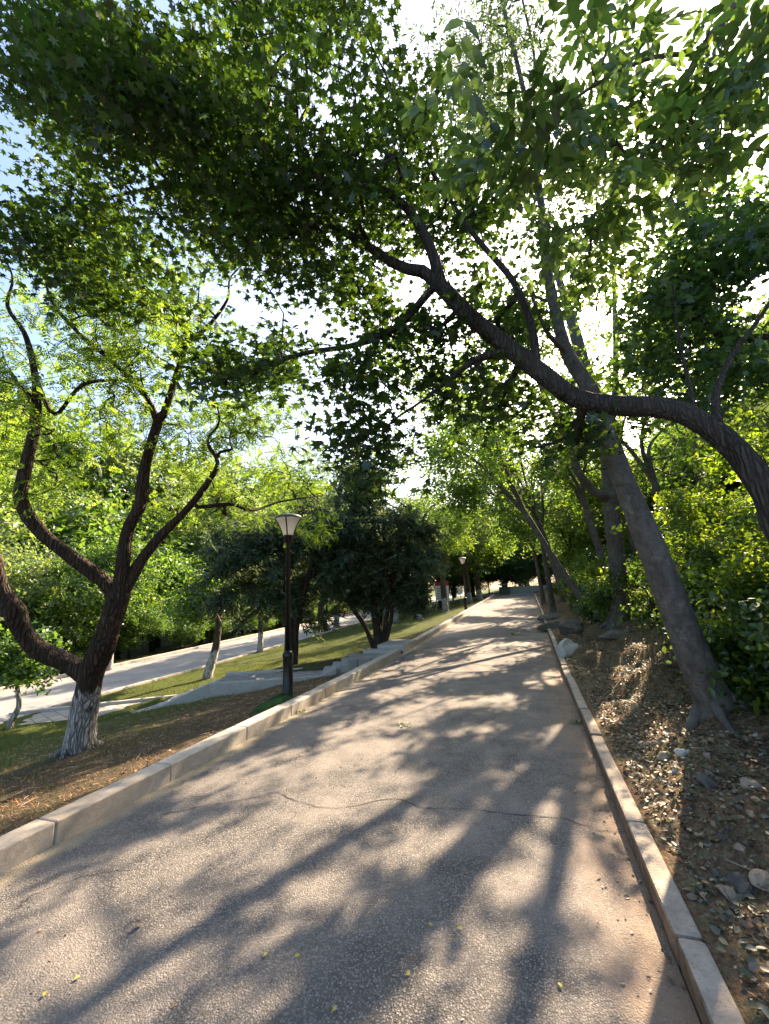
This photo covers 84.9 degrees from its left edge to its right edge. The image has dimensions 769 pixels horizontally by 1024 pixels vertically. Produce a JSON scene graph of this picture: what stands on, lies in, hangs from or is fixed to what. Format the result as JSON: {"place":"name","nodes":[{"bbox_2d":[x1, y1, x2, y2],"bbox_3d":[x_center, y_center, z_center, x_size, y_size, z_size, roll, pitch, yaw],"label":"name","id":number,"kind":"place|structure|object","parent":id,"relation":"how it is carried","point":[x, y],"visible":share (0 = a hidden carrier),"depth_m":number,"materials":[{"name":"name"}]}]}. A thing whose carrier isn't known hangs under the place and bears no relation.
{"place":"outdoors","nodes":[
{"label":"outdoors","id":0,"kind":"place"},
{"bbox_2d":[0,702,162,724],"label":"side path","id":1,"kind":"structure","parent":0,"point":[53,716],"depth_m":9.96,"materials":[{"name":"grey concrete"}]},
{"bbox_2d":[0,591,475,720],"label":"road","id":2,"kind":"structure","parent":0,"point":[63,690],"depth_m":16.01,"materials":[{"name":"grey asphalt"}]},
{"bbox_2d":[0,600,478,826],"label":"lawn grass","id":3,"kind":"structure","parent":0,"point":[273,664],"depth_m":11.41,"materials":[{"name":"green plant"}]},
{"bbox_2d":[216,670,322,681],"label":"side path","id":4,"kind":"structure","parent":0,"point":[226,678],"depth_m":10.52,"materials":[{"name":"grey concrete"}]},
{"bbox_2d":[0,595,700,1023],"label":"path","id":5,"kind":"structure","parent":0,"point":[394,869],"depth_m":2.39,"materials":[{"name":"grey asphalt"}]},
{"bbox_2d":[0,631,666,1021],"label":"path debris","id":6,"kind":"object","parent":5,"relation":"on","point":[294,891],"visible":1,"depth_m":2.65,"materials":[{"name":"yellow plant"}]},
{"bbox_2d":[541,640,685,1008],"bbox_3d":[2.738,2.767,6.759,0.415,0.123,12.486,-6,-11,18],"label":"path debris","id":7,"kind":"object","parent":5,"relation":"on","point":[646,910],"visible":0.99,"depth_m":2.29,"materials":[{"name":"brown plant"}]},
{"bbox_2d":[349,653,384,669],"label":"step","id":8,"kind":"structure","parent":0,"point":[356,660],"depth_m":10.21,"materials":[{"name":"concrete"}]},
{"bbox_2d":[0,548,768,1023],"bbox_3d":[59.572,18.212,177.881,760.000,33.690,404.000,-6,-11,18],"label":"ground","id":9,"kind":"structure","parent":0,"point":[726,960],"depth_m":4.39,"materials":[{"name":"soil"}]},
{"bbox_2d":[0,615,70,678],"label":"background tree","id":10,"kind":"object","parent":9,"relation":"on","point":[41,621],"visible":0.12,"depth_m":15.48,"materials":[{"name":"green plant"}]},
{"bbox_2d":[0,617,71,728],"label":"sapling","id":11,"kind":"object","parent":9,"relation":"on","point":[23,665],"visible":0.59,"depth_m":9.18,"materials":[{"name":"green plant"}]},
{"bbox_2d":[0,526,75,622],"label":"background tree","id":12,"kind":"object","parent":9,"relation":"on","point":[35,560],"visible":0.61,"depth_m":15.46,"materials":[{"name":"green plant"}]},
{"bbox_2d":[0,362,88,520],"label":"background tree","id":13,"kind":"object","parent":9,"relation":"on","point":[70,418],"visible":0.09,"depth_m":25.65,"materials":[{"name":"green plant"}]},
{"bbox_2d":[0,432,120,576],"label":"background tree","id":14,"kind":"object","parent":9,"relation":"on","point":[15,522],"visible":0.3,"depth_m":20.22,"materials":[{"name":"green plant"}]},
{"bbox_2d":[0,539,170,669],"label":"background tree","id":15,"kind":"object","parent":9,"relation":"on","point":[74,617],"visible":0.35,"depth_m":16.80,"materials":[{"name":"green plant"}]},
{"bbox_2d":[53,621,120,658],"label":"background tree","id":16,"kind":"object","parent":9,"relation":"on","point":[76,646],"visible":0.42,"depth_m":17.28,"materials":[{"name":"green plant"}]},
{"bbox_2d":[4,399,174,510],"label":"background tree","id":17,"kind":"object","parent":9,"relation":"on","point":[77,453],"visible":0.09,"depth_m":31.55,"materials":[{"name":"green plant"}]},
{"bbox_2d":[8,694,176,714],"bbox_3d":[-7.295,5.062,10.570,4.068,0.670,0.120,-2,-11,-3],"label":"path edging","id":18,"kind":"object","parent":9,"relation":"on","point":[68,707],"visible":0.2,"depth_m":10.57,"materials":[{"name":"concrete"}]},
{"bbox_2d":[0,475,206,653],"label":"background tree","id":19,"kind":"object","parent":9,"relation":"on","point":[87,533],"visible":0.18,"depth_m":22.30,"materials":[{"name":"green plant"}]},
{"bbox_2d":[46,525,172,670],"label":"whitewashed tree","id":20,"kind":"object","parent":9,"relation":"on","point":[98,560],"visible":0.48,"depth_m":16.52,"materials":[{"name":"green plant"}]},
{"bbox_2d":[58,538,172,659],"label":"background tree","id":21,"kind":"object","parent":9,"relation":"on","point":[119,652],"visible":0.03,"depth_m":21.08,"materials":[{"name":"green plant"}]},
{"bbox_2d":[88,597,175,658],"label":"background tree","id":22,"kind":"object","parent":9,"relation":"on","point":[148,623],"visible":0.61,"depth_m":19.88,"materials":[{"name":"green plant"}]},
{"bbox_2d":[59,411,221,530],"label":"background tree","id":23,"kind":"object","parent":9,"relation":"on","point":[128,468],"visible":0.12,"depth_m":32.91,"materials":[{"name":"green plant"}]},
{"bbox_2d":[97,476,224,532],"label":"background tree","id":24,"kind":"object","parent":9,"relation":"on","point":[159,491],"visible":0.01,"depth_m":35.83,"materials":[{"name":"green plant"}]},
{"bbox_2d":[129,564,194,651],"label":"background tree","id":25,"kind":"object","parent":9,"relation":"on","point":[172,588],"visible":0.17,"depth_m":24.01,"materials":[{"name":"green plant"}]},
{"bbox_2d":[107,498,219,647],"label":"background tree","id":26,"kind":"object","parent":9,"relation":"on","point":[157,642],"visible":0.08,"depth_m":27.54,"materials":[{"name":"green plant"}]},
{"bbox_2d":[0,225,349,759],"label":"pagoda tree","id":27,"kind":"object","parent":9,"relation":"on","point":[86,673],"visible":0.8,"depth_m":5.54,"materials":[{"name":"green plant"}]},
{"bbox_2d":[0,659,352,832],"bbox_3d":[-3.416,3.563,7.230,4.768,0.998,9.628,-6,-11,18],"label":"dry thatch","id":28,"kind":"object","parent":9,"relation":"on","point":[114,749],"visible":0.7,"depth_m":5.03,"materials":[{"name":"brown plant"}]},
{"bbox_2d":[160,604,212,649],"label":"background tree","id":29,"kind":"object","parent":9,"relation":"on","point":[180,634],"visible":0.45,"depth_m":22.19,"materials":[{"name":"green plant"}]},
{"bbox_2d":[0,649,400,873],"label":"kerb","id":30,"kind":"structure","parent":9,"relation":"on","point":[23,843],"depth_m":3.60,"materials":[{"name":"concrete"}]},
{"bbox_2d":[148,554,260,679],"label":"dark tree","id":31,"kind":"object","parent":9,"relation":"on","point":[190,614],"visible":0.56,"depth_m":13.44,"materials":[{"name":"green plant"}]},
{"bbox_2d":[156,468,270,635],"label":"background tree","id":32,"kind":"object","parent":9,"relation":"on","point":[184,529],"visible":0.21,"depth_m":31.14,"materials":[{"name":"green plant"}]},
{"bbox_2d":[197,610,235,642],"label":"background tree","id":33,"kind":"object","parent":9,"relation":"on","point":[209,634],"visible":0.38,"depth_m":24.74,"materials":[{"name":"green plant"}]},
{"bbox_2d":[0,594,449,690],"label":"road kerb","id":34,"kind":"structure","parent":9,"relation":"on","point":[148,658],"depth_m":19.59,"materials":[{"name":"concrete"}]},
{"bbox_2d":[176,438,302,512],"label":"background tree","id":35,"kind":"object","parent":9,"relation":"on","point":[228,469],"visible":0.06,"depth_m":49.13,"materials":[{"name":"green plant"}]},
{"bbox_2d":[230,602,263,634],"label":"background tree","id":36,"kind":"object","parent":9,"relation":"on","point":[241,612],"visible":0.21,"depth_m":27.20,"materials":[{"name":"green plant"}]},
{"bbox_2d":[159,667,336,707],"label":"footpath","id":37,"kind":"structure","parent":9,"relation":"on","point":[212,689],"depth_m":9.63,"materials":[{"name":"grey concrete"}]},
{"bbox_2d":[52,592,475,706],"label":"road kerb","id":38,"kind":"structure","parent":9,"relation":"on","point":[141,683],"depth_m":14.87,"materials":[{"name":"concrete"}]},
{"bbox_2d":[235,558,294,652],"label":"whitewashed tree","id":39,"kind":"object","parent":9,"relation":"on","point":[260,640],"visible":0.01,"depth_m":19.18,"materials":[{"name":"green plant"}]},
{"bbox_2d":[182,490,363,664],"bbox_3d":[-3.323,2.035,12.630,5.640,5.394,3.735,-6,-11,18],"label":"juniper tree","id":40,"kind":"object","parent":9,"relation":"on","point":[239,554],"visible":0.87,"depth_m":12.09,"materials":[{"name":"green plant"}]},
{"bbox_2d":[248,691,297,714],"bbox_3d":[-1.642,2.924,6.469,0.400,0.218,1.331,-6,-11,18],"label":"netting mound","id":41,"kind":"object","parent":9,"relation":"on","point":[278,699],"visible":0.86,"depth_m":6.21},
{"bbox_2d":[275,513,300,697],"bbox_3d":[-1.585,1.603,6.905,0.445,3.220,0.445,-6,-11,18],"label":"lamp post","id":42,"kind":"object","parent":9,"relation":"on","point":[287,523],"visible":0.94,"depth_m":6.93,"materials":[{"name":"black metal"}]},
{"bbox_2d":[250,472,327,517],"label":"background tree","id":43,"kind":"object","parent":9,"relation":"on","point":[315,484],"visible":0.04,"depth_m":60.05,"materials":[{"name":"green plant"}]},
{"bbox_2d":[308,462,376,631],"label":"juniper tree","id":44,"kind":"object","parent":9,"relation":"on","point":[321,608],"visible":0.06,"depth_m":26.41,"materials":[{"name":"green plant"}]},
{"bbox_2d":[307,456,452,648],"bbox_3d":[-0.558,1.151,12.910,5.063,6.347,3.638,-6,-11,18],"label":"juniper tree","id":45,"kind":"object","parent":9,"relation":"on","point":[376,585],"visible":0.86,"depth_m":12.51,"materials":[{"name":"green plant"}]},
{"bbox_2d":[0,0,768,542],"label":"maple tree","id":46,"kind":"object","parent":9,"relation":"on","point":[90,76],"visible":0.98,"depth_m":4.05,"materials":[{"name":"green plant"}]},
{"bbox_2d":[0,641,768,949],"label":"twig litter","id":47,"kind":"object","parent":9,"relation":"on","point":[294,697],"visible":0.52,"depth_m":4.90,"materials":[{"name":"brown wood"}]},
{"bbox_2d":[377,639,415,652],"bbox_3d":[0.370,3.804,11.727,0.750,0.345,1.280,-6,-11,18],"label":"step","id":48,"kind":"object","parent":9,"relation":"on","point":[404,645],"visible":0.55,"depth_m":11.34,"materials":[{"name":"concrete"}]},
{"bbox_2d":[382,474,474,619],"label":"whitewashed tree","id":49,"kind":"object","parent":9,"relation":"on","point":[460,524],"visible":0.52,"depth_m":23.80,"materials":[{"name":"green plant"}]},
{"bbox_2d":[389,493,494,608],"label":"background tree","id":50,"kind":"object","parent":9,"relation":"on","point":[449,558],"visible":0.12,"depth_m":33.62,"materials":[{"name":"green plant"}]},
{"bbox_2d":[420,494,484,611],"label":"whitewashed tree","id":51,"kind":"object","parent":9,"relation":"on","point":[457,544],"visible":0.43,"depth_m":27.44,"materials":[{"name":"green plant"}]},
{"bbox_2d":[413,595,493,644],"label":"kerb","id":52,"kind":"structure","parent":9,"relation":"on","point":[429,633],"depth_m":16.65,"materials":[{"name":"concrete"}]},
{"bbox_2d":[435,502,496,602],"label":"whitewashed tree","id":53,"kind":"object","parent":9,"relation":"on","point":[467,588],"visible":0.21,"depth_m":35.26,"materials":[{"name":"green plant"}]},
{"bbox_2d":[351,367,596,620],"bbox_3d":[2.708,-0.490,14.662,8.529,9.334,7.794,4,-12,-29],"label":"arching tree","id":54,"kind":"object","parent":9,"relation":"on","point":[460,492],"visible":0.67,"depth_m":13.94,"materials":[{"name":"green plant"}]},
{"bbox_2d":[442,503,516,578],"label":"background tree","id":55,"kind":"object","parent":9,"relation":"on","point":[488,557],"visible":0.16,"depth_m":37.85,"materials":[{"name":"green plant"}]},
{"bbox_2d":[471,509,508,600],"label":"whitewashed tree","id":56,"kind":"object","parent":9,"relation":"on","point":[479,595],"visible":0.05,"depth_m":37.01,"materials":[{"name":"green plant"}]},
{"bbox_2d":[475,525,544,586],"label":"background tree","id":57,"kind":"object","parent":9,"relation":"on","point":[513,563],"visible":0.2,"depth_m":44.92,"materials":[{"name":"green plant"}]},
{"bbox_2d":[421,375,599,609],"bbox_3d":[5.594,-0.212,17.506,8.259,9.300,7.473,5,-13,-33],"label":"arching tree","id":58,"kind":"object","parent":9,"relation":"on","point":[534,511],"visible":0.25,"depth_m":17.73,"materials":[{"name":"green plant"}]},
{"bbox_2d":[447,435,579,601],"bbox_3d":[8.031,-0.069,23.864,9.436,10.738,8.563,-6,-11,18],"label":"arching tree","id":59,"kind":"object","parent":9,"relation":"on","point":[562,599],"visible":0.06,"depth_m":23.32,"materials":[{"name":"green plant"}]},
{"bbox_2d":[506,559,541,583],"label":"background tree","id":60,"kind":"object","parent":9,"relation":"on","point":[524,576],"visible":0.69,"depth_m":44.75,"materials":[{"name":"green plant"}]},
{"bbox_2d":[511,585,546,593],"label":"wall","id":61,"kind":"structure","parent":9,"relation":"on","point":[522,589],"depth_m":43.26,"materials":[{"name":"stone"}]},
{"bbox_2d":[485,501,576,604],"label":"slender tree","id":62,"kind":"object","parent":9,"relation":"on","point":[532,545],"visible":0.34,"depth_m":24.93,"materials":[{"name":"green plant"}]},
{"bbox_2d":[485,468,591,611],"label":"slender tree","id":63,"kind":"object","parent":9,"relation":"on","point":[516,529],"visible":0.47,"depth_m":19.06,"materials":[{"name":"green plant"}]},
{"bbox_2d":[516,498,601,566],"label":"background tree","id":64,"kind":"object","parent":9,"relation":"on","point":[571,537],"visible":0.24,"depth_m":29.62,"materials":[{"name":"green plant"}]},
{"bbox_2d":[378,116,750,630],"bbox_3d":[4.551,-4.226,9.845,9.977,14.502,9.870,-6,-11,18],"label":"grey tree","id":65,"kind":"object","parent":9,"relation":"on","point":[607,495],"visible":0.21,"depth_m":10.65,"materials":[{"name":"green plant"}]},
{"bbox_2d":[558,638,578,657],"bbox_3d":[3.934,2.994,8.915,0.345,0.588,0.635,-11,-14,38],"label":"rock","id":66,"kind":"object","parent":9,"relation":"on","point":[567,647],"visible":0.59,"depth_m":8.84,"materials":[{"name":"grey stone"}]},
{"bbox_2d":[489,412,648,580],"bbox_3d":[6.483,-0.146,14.744,5.529,7.462,5.681,-6,-11,18],"label":"slender tree","id":67,"kind":"object","parent":9,"relation":"on","point":[583,500],"visible":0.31,"depth_m":14.18,"materials":[{"name":"green plant"}]},
{"bbox_2d":[558,619,582,633],"bbox_3d":[5.390,3.363,11.994,0.784,0.609,0.716,7,-15,-42],"label":"rock","id":68,"kind":"object","parent":9,"relation":"on","point":[571,626],"visible":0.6,"depth_m":11.79,"materials":[{"name":"grey stone"}]},
{"bbox_2d":[393,0,753,733],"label":"leaning tree","id":69,"kind":"object","parent":9,"relation":"on","point":[691,650],"visible":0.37,"depth_m":4.92,"materials":[{"name":"green plant"}]},
{"bbox_2d":[396,0,768,317],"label":"ash tree","id":70,"kind":"object","parent":9,"relation":"on","point":[732,96],"visible":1,"depth_m":2.79,"materials":[{"name":"green plant"}]},
{"bbox_2d":[569,585,607,623],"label":"bank shrub","id":71,"kind":"object","parent":9,"relation":"on","point":[584,609],"visible":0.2,"depth_m":12.28,"materials":[{"name":"green plant"}]},
{"bbox_2d":[534,434,657,551],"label":"background tree","id":72,"kind":"object","parent":9,"relation":"on","point":[599,530],"visible":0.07,"depth_m":23.47,"materials":[{"name":"green plant"}]},
{"bbox_2d":[560,553,642,598],"bbox_3d":[7.078,2.357,13.154,2.444,2.217,2.804,4,-13,-30],"label":"bank shrub","id":73,"kind":"object","parent":9,"relation":"on","point":[584,565],"visible":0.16,"depth_m":13.34,"materials":[{"name":"green plant"}]},
{"bbox_2d":[536,370,674,593],"bbox_3d":[7.958,-0.961,14.956,4.715,8.252,5.414,-6,-11,18],"label":"slender tree","id":74,"kind":"object","parent":9,"relation":"on","point":[630,538],"visible":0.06,"depth_m":14.71,"materials":[{"name":"green plant"}]},
{"bbox_2d":[599,630,628,639],"bbox_3d":[5.023,2.727,9.132,0.685,0.319,0.540,-8,-6,28],"label":"rock","id":75,"kind":"object","parent":9,"relation":"on","point":[613,634],"visible":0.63,"depth_m":9.01,"materials":[{"name":"grey stone"}]},
{"bbox_2d":[579,558,650,622],"bbox_3d":[6.251,2.222,11.133,2.039,2.160,2.066,-6,-11,18],"label":"bank shrub","id":76,"kind":"object","parent":9,"relation":"on","point":[599,601],"visible":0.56,"depth_m":10.81,"materials":[{"name":"green plant"}]},
{"bbox_2d":[529,420,710,539],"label":"tree","id":77,"kind":"object","parent":9,"relation":"on","point":[660,478],"visible":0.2,"depth_m":16.53,"materials":[{"name":"green plant"}]},
{"bbox_2d":[595,519,647,594],"bbox_3d":[8.677,1.644,14.954,3.129,2.932,2.373,6,-14,-38],"label":"bank shrub","id":78,"kind":"object","parent":9,"relation":"on","point":[626,542],"visible":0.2,"depth_m":14.84,"materials":[{"name":"green plant"}]},
{"bbox_2d":[591,554,679,626],"bbox_3d":[5.345,1.592,8.362,2.056,1.544,1.643,-6,-11,18],"label":"bank shrub","id":79,"kind":"object","parent":9,"relation":"on","point":[650,605],"visible":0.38,"depth_m":8.52,"materials":[{"name":"green plant"}]},
{"bbox_2d":[508,347,768,541],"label":"tree","id":80,"kind":"object","parent":9,"relation":"on","point":[650,474],"visible":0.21,"depth_m":12.60,"materials":[{"name":"green plant"}]},
{"bbox_2d":[534,593,744,1023],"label":"kerb","id":81,"kind":"structure","parent":9,"relation":"on","point":[710,995],"depth_m":2.02,"materials":[{"name":"grey concrete"}]},
{"bbox_2d":[556,616,768,1017],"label":"leaf litter","id":82,"kind":"object","parent":9,"relation":"on","point":[754,966],"visible":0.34,"depth_m":2.92,"materials":[{"name":"brown plant"}]},
{"bbox_2d":[575,159,768,445],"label":"maple tree","id":83,"kind":"object","parent":9,"relation":"on","point":[745,241],"visible":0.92,"depth_m":4.45,"materials":[{"name":"green plant"}]},
{"bbox_2d":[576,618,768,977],"bbox_3d":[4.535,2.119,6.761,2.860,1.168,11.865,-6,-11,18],"label":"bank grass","id":84,"kind":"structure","parent":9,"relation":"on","point":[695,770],"depth_m":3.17,"materials":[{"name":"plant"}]},
{"bbox_2d":[588,136,768,459],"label":"tree","id":85,"kind":"object","parent":9,"relation":"on","point":[730,307],"visible":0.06,"depth_m":7.81,"materials":[{"name":"green plant"}]},
{"bbox_2d":[626,489,750,578],"bbox_3d":[6.856,0.883,9.409,2.431,2.880,3.245,-3,-11,3],"label":"bank shrub","id":86,"kind":"object","parent":9,"relation":"on","point":[669,548],"visible":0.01,"depth_m":9.82,"materials":[{"name":"green plant"}]},
{"bbox_2d":[638,548,739,635],"bbox_3d":[4.401,1.204,5.534,2.005,1.492,1.440,-6,-11,18],"label":"bank shrub","id":87,"kind":"object","parent":9,"relation":"on","point":[688,586],"visible":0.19,"depth_m":5.42,"materials":[{"name":"green plant"}]},
{"bbox_2d":[611,408,768,583],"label":"bank shrub","id":88,"kind":"object","parent":9,"relation":"on","point":[675,503],"visible":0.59,"depth_m":5.47,"materials":[{"name":"green plant"}]},
{"bbox_2d":[620,405,767,517],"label":"background tree","id":89,"kind":"object","parent":9,"relation":"on","point":[651,503],"visible":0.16,"depth_m":18.55,"materials":[{"name":"green plant"}]},
{"bbox_2d":[634,488,761,635],"bbox_3d":[5.279,0.828,6.604,2.217,2.588,2.070,-12,-15,42],"label":"bank shrub","id":90,"kind":"object","parent":9,"relation":"on","point":[731,512],"visible":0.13,"depth_m":6.45,"materials":[{"name":"green plant"}]},
{"bbox_2d":[630,351,768,500],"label":"tree","id":91,"kind":"object","parent":9,"relation":"on","point":[679,429],"visible":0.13,"depth_m":15.28,"materials":[{"name":"green plant"}]},
{"bbox_2d":[696,772,717,790],"bbox_3d":[2.121,1.775,2.752,0.105,0.096,0.159,-4,-11,9],"label":"stone","id":92,"kind":"object","parent":9,"relation":"on","point":[705,779],"visible":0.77,"depth_m":2.75,"materials":[{"name":"grey stone"}]},
{"bbox_2d":[662,552,768,706],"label":"bank shrub","id":93,"kind":"object","parent":9,"relation":"on","point":[723,582],"visible":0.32,"depth_m":3.99,"materials":[{"name":"green plant"}]},
{"bbox_2d":[682,475,750,548],"bbox_3d":[8.838,0.674,10.858,2.369,3.390,2.927,-11,-14,37],"label":"bank shrub","id":94,"kind":"object","parent":9,"relation":"on","point":[718,487],"visible":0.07,"depth_m":10.90,"materials":[{"name":"green plant"}]},
{"bbox_2d":[676,293,768,451],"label":"background tree","id":95,"kind":"object","parent":9,"relation":"on","point":[761,411],"visible":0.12,"depth_m":14.24,"materials":[{"name":"green plant"}]},
{"bbox_2d":[678,289,768,442],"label":"tree","id":96,"kind":"object","parent":9,"relation":"on","point":[762,325],"visible":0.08,"depth_m":10.91,"materials":[{"name":"green plant"}]},
{"bbox_2d":[685,507,768,655],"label":"bank shrub","id":97,"kind":"object","parent":9,"relation":"on","point":[754,556],"visible":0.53,"depth_m":4.05,"materials":[{"name":"green plant"}]},
{"bbox_2d":[715,884,738,899],"bbox_3d":[1.675,1.860,2.044,0.107,0.066,0.076,4,-25,33],"label":"stone","id":98,"kind":"object","parent":9,"relation":"on","point":[731,893],"visible":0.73,"depth_m":2.03,"materials":[{"name":"grey stone"}]},
{"bbox_2d":[686,590,768,716],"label":"bank shrub","id":99,"kind":"object","parent":9,"relation":"on","point":[754,693],"visible":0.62,"depth_m":3.63,"materials":[{"name":"green plant"}]},
{"bbox_2d":[727,871,755,894],"bbox_3d":[1.773,1.837,2.069,0.137,0.098,0.131,-9,-22,9],"label":"stone","id":100,"kind":"object","parent":9,"relation":"on","point":[737,880],"visible":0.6,"depth_m":2.05,"materials":[{"name":"grey stone"}]},
{"bbox_2d":[720,584,768,662],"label":"bank shrub","id":101,"kind":"object","parent":9,"relation":"on","point":[761,634],"visible":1,"depth_m":3.13,"materials":[{"name":"green plant"}]},
{"bbox_2d":[739,775,761,788],"bbox_3d":[2.284,1.696,2.611,0.116,0.070,0.149,-10,-13,35],"label":"stone","id":102,"kind":"object","parent":9,"relation":"on","point":[745,782],"visible":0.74,"depth_m":2.60,"materials":[{"name":"grey stone"}]},
{"bbox_2d":[748,868,768,889],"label":"stone","id":103,"kind":"object","parent":9,"relation":"on","point":[757,875],"visible":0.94,"depth_m":2.03,"materials":[{"name":"grey stone"}]},
{"bbox_2d":[0,0,768,588],"label":"sky","id":104,"kind":"structure","parent":0,"point":[419,11],"materials":[{"name":"white"}]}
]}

